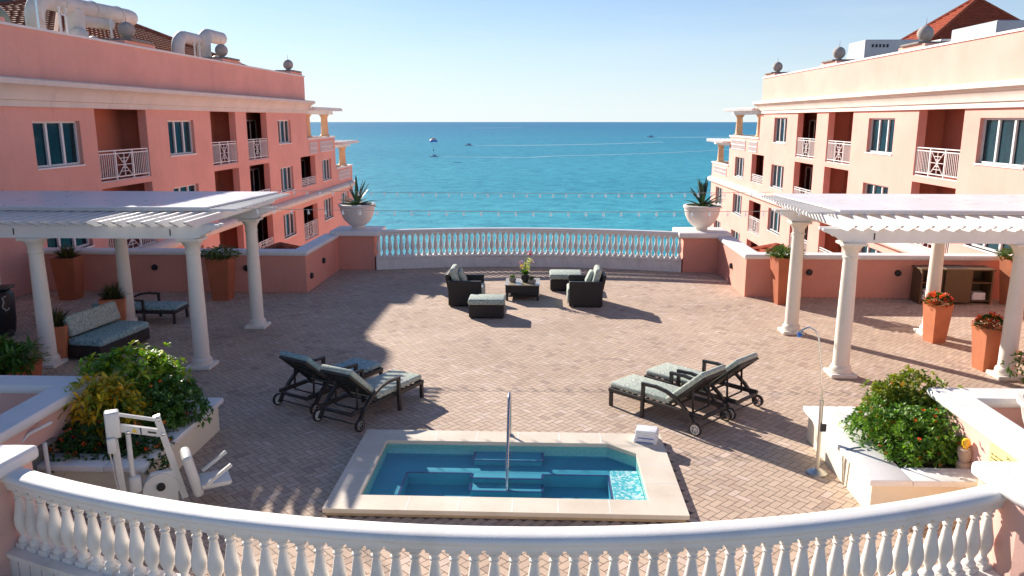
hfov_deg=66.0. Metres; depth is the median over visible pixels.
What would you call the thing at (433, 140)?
parasail
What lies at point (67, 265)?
tall planter
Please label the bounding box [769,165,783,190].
window
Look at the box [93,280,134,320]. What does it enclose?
tall planter
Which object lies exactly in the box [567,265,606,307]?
armchair
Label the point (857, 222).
pergola
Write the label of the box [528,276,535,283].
potted plant
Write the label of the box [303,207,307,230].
balcony door
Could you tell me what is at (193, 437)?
planter bed
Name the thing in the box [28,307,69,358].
tall planter
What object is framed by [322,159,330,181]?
window
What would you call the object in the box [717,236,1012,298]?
parapet wall
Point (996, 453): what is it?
rules sign
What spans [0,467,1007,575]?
balustrade
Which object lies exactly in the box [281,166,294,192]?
window
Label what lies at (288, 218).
window
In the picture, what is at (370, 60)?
sky
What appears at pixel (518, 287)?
coffee table
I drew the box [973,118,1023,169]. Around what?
window
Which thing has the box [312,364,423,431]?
sun lounger
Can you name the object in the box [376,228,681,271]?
balustrade
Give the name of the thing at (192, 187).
window
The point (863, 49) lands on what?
air conditioner
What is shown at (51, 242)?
window
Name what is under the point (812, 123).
balcony door
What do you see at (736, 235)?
window
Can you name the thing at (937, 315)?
tall planter
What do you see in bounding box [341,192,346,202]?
window
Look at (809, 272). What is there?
wall lamp
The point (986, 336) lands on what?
tall planter
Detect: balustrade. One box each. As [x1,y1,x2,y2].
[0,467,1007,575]
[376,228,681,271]
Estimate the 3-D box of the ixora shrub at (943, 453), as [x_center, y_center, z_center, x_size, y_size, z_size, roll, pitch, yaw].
[5.194,1.950,10.236,1.579,0.981,1.498,0,12,2]
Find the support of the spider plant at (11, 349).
in the planter box at (37, 370)
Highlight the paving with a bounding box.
[3,267,1023,575]
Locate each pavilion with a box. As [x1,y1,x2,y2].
[263,242,299,248]
[750,243,790,251]
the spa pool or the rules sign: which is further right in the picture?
the rules sign
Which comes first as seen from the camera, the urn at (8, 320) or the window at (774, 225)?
the urn at (8, 320)
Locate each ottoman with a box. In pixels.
[468,294,505,318]
[549,269,581,290]
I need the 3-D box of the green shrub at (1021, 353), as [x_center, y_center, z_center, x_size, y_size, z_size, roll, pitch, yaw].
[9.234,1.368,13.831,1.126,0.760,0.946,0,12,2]
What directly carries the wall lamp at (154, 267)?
attached to the parapet wall at (286, 270)
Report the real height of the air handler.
1.250 m
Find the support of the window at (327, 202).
in the hotel wing at (128, 106)
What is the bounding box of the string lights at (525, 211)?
[242,208,773,211]
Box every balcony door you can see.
[246,120,257,156]
[250,168,260,191]
[257,219,263,248]
[301,160,305,181]
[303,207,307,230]
[804,166,812,193]
[804,226,807,248]
[807,120,816,155]
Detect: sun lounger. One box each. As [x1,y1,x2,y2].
[92,292,188,323]
[273,351,382,414]
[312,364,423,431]
[608,365,731,435]
[644,352,763,419]
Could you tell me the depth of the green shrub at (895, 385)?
10.68 m
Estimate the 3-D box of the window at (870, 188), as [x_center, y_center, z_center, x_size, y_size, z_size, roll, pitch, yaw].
[14.582,-3.472,31.582,0.230,1.340,2.510,0,12,2]
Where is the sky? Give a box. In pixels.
[86,0,1023,121]
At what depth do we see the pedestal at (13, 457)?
8.12 m
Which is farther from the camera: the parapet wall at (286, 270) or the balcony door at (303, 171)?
the balcony door at (303, 171)
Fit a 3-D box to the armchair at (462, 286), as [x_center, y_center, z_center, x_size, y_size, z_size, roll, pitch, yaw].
[-1.201,-0.094,20.347,0.980,0.960,1.000,0,12,2]
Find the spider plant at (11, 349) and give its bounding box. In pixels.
[0,333,43,375]
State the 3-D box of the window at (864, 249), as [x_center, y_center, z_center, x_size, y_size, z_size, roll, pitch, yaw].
[14.582,-1.008,32.109,0.230,1.340,2.510,0,12,2]
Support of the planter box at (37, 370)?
on the paving
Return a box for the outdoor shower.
[797,326,826,477]
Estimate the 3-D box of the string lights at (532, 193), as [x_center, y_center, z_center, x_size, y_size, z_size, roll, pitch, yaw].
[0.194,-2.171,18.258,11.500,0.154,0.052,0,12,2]
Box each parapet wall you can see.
[0,375,101,453]
[43,233,338,292]
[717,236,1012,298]
[927,387,1023,466]
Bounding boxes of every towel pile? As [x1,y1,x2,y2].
[921,288,925,298]
[970,291,985,299]
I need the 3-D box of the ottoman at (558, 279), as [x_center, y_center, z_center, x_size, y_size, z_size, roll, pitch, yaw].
[1.502,-0.219,22.101,0.900,0.470,0.840,0,12,2]
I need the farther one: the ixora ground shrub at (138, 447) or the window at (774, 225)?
the window at (774, 225)
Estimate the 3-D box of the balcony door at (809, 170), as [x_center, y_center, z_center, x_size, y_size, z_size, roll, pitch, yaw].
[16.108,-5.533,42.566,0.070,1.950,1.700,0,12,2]
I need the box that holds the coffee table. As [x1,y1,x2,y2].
[505,278,539,300]
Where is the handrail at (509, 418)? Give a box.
[505,392,513,489]
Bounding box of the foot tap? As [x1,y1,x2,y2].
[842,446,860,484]
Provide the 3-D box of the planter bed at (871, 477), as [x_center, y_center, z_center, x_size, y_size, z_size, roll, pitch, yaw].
[5.042,2.301,10.503,1.560,0.600,2.470,0,12,2]
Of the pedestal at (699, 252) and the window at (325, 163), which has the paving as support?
the pedestal at (699, 252)
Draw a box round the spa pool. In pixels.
[322,429,689,522]
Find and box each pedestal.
[0,445,38,575]
[329,226,385,269]
[672,227,731,272]
[971,461,1023,575]
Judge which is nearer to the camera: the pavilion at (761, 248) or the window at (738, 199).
the pavilion at (761, 248)
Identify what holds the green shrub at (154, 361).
in the planter bed at (193, 437)
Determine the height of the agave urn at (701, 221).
1.673 m
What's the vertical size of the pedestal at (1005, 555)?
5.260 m
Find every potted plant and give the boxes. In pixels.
[509,275,515,281]
[519,250,533,281]
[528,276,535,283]
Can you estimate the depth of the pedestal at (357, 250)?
24.80 m
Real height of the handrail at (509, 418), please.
1.447 m
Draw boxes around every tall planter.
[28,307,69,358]
[49,243,83,299]
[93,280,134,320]
[201,244,242,300]
[765,243,805,304]
[923,291,953,343]
[971,311,1003,371]
[993,245,1013,304]
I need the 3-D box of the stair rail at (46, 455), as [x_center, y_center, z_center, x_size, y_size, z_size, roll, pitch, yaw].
[-5.736,2.172,9.677,0.345,0.999,0.384,0,12,2]
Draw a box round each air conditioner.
[846,39,919,59]
[951,20,1023,40]
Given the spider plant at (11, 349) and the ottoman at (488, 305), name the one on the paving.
the ottoman at (488, 305)
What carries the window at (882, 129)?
in the hotel wing at (926, 114)
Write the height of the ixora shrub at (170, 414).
1.052 m
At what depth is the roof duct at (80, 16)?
25.36 m
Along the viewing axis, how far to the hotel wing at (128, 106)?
28.88 m
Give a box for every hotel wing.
[0,0,358,297]
[706,0,1023,253]
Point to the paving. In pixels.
(583, 363)
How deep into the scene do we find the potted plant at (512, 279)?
20.88 m
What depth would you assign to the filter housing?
9.57 m
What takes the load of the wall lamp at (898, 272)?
attached to the parapet wall at (748, 274)
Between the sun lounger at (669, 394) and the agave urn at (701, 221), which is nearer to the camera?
the sun lounger at (669, 394)
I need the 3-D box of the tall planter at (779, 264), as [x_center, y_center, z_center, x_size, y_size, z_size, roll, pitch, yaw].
[6.969,-0.366,20.219,1.075,1.547,1.092,-1,12,-6]
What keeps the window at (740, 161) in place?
in the hotel wing at (926, 114)
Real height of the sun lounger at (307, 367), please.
0.952 m
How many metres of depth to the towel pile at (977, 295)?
20.26 m
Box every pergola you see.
[0,191,289,370]
[761,193,1023,380]
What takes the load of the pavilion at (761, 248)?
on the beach
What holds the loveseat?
on the paving
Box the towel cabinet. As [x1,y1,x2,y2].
[910,265,996,304]
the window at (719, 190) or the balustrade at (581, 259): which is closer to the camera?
the balustrade at (581, 259)
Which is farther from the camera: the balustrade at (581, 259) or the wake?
the wake
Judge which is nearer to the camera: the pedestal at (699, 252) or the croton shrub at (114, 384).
the croton shrub at (114, 384)
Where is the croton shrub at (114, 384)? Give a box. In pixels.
[58,370,157,447]
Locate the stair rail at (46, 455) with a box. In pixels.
[22,421,51,474]
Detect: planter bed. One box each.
[37,397,223,494]
[803,406,977,516]
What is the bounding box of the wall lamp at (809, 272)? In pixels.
[806,269,812,275]
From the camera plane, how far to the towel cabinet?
20.14 m
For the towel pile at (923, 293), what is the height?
0.246 m
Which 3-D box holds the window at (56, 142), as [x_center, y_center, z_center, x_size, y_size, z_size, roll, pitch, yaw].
[-13.211,-4.162,22.867,0.230,1.340,2.310,0,12,2]
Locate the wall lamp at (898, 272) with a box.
[895,270,901,275]
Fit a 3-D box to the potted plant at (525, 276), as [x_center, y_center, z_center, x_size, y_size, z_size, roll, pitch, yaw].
[0.380,-0.592,20.849,0.366,0.874,0.357,-11,17,-43]
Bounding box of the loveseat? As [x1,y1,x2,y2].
[57,301,149,357]
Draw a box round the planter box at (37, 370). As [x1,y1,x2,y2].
[0,342,51,375]
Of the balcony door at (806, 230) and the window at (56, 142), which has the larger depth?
the balcony door at (806, 230)
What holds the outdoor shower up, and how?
on the paving
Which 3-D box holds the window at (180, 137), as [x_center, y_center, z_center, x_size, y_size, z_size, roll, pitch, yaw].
[-12.889,-5.825,30.609,0.230,1.350,2.260,0,12,2]
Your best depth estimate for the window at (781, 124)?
44.52 m
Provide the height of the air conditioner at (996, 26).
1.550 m
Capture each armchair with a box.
[445,264,484,306]
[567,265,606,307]
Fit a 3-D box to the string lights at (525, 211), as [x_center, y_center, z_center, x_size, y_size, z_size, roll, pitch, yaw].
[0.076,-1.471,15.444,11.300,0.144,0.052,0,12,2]
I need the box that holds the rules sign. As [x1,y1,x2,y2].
[988,443,1016,461]
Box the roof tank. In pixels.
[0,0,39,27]
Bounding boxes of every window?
[32,121,85,169]
[47,238,94,247]
[167,120,196,156]
[174,184,195,190]
[278,120,291,144]
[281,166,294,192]
[283,212,296,239]
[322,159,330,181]
[324,197,333,220]
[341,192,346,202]
[717,187,722,205]
[732,194,741,216]
[732,230,739,239]
[734,157,743,178]
[766,208,780,235]
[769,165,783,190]
[772,118,786,143]
[860,246,881,252]
[865,118,894,155]
[865,183,887,193]
[963,244,1011,253]
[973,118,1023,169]
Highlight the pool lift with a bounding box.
[103,409,231,526]
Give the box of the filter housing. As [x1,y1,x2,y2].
[955,438,972,468]
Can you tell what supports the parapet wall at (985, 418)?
on the paving
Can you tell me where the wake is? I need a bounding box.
[474,142,650,145]
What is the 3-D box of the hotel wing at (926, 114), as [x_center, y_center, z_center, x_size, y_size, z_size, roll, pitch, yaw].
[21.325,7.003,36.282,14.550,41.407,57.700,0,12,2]
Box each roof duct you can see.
[24,0,137,38]
[171,29,226,56]
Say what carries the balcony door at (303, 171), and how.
in the hotel wing at (128, 106)
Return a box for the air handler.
[934,39,950,41]
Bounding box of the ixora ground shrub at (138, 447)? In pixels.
[42,412,176,474]
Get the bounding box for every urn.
[0,284,16,336]
[338,176,375,228]
[680,178,724,230]
[1017,391,1023,421]
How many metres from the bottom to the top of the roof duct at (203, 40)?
2.350 m
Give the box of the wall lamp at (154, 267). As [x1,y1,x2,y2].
[151,264,157,270]
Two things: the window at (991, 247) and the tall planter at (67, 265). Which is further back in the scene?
the window at (991, 247)
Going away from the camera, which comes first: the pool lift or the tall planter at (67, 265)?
the pool lift
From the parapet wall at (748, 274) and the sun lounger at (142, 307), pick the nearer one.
the sun lounger at (142, 307)
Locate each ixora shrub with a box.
[124,370,213,433]
[838,392,964,468]
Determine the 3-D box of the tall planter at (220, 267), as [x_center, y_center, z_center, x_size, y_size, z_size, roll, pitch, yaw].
[-7.623,-0.417,20.705,1.154,1.442,1.167,0,12,-1]
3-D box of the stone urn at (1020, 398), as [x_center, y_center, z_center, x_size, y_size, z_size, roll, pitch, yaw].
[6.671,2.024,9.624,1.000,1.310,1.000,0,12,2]
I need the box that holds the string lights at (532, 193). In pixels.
[275,190,762,193]
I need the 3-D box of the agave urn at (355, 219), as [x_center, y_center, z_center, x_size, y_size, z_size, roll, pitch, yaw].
[-4.881,-2.728,24.915,1.427,1.699,1.491,-2,12,-10]
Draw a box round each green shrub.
[73,339,192,421]
[856,364,963,444]
[1000,350,1023,383]
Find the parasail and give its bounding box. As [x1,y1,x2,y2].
[429,138,437,153]
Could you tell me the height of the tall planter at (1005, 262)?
1.540 m
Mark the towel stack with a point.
(647, 434)
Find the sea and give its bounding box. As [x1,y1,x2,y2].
[310,122,756,257]
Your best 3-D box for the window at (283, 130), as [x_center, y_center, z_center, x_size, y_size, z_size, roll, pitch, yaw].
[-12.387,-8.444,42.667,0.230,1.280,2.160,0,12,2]
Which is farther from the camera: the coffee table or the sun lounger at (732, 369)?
the coffee table
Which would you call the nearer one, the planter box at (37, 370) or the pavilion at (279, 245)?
the planter box at (37, 370)
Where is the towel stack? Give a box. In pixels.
[633,425,658,444]
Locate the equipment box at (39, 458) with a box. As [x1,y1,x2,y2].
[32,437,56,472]
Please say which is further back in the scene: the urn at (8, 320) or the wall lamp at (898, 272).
the wall lamp at (898, 272)
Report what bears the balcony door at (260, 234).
in the hotel wing at (128, 106)
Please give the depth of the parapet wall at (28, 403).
10.14 m
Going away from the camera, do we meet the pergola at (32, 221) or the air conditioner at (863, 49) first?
the pergola at (32, 221)
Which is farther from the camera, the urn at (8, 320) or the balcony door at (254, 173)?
the balcony door at (254, 173)

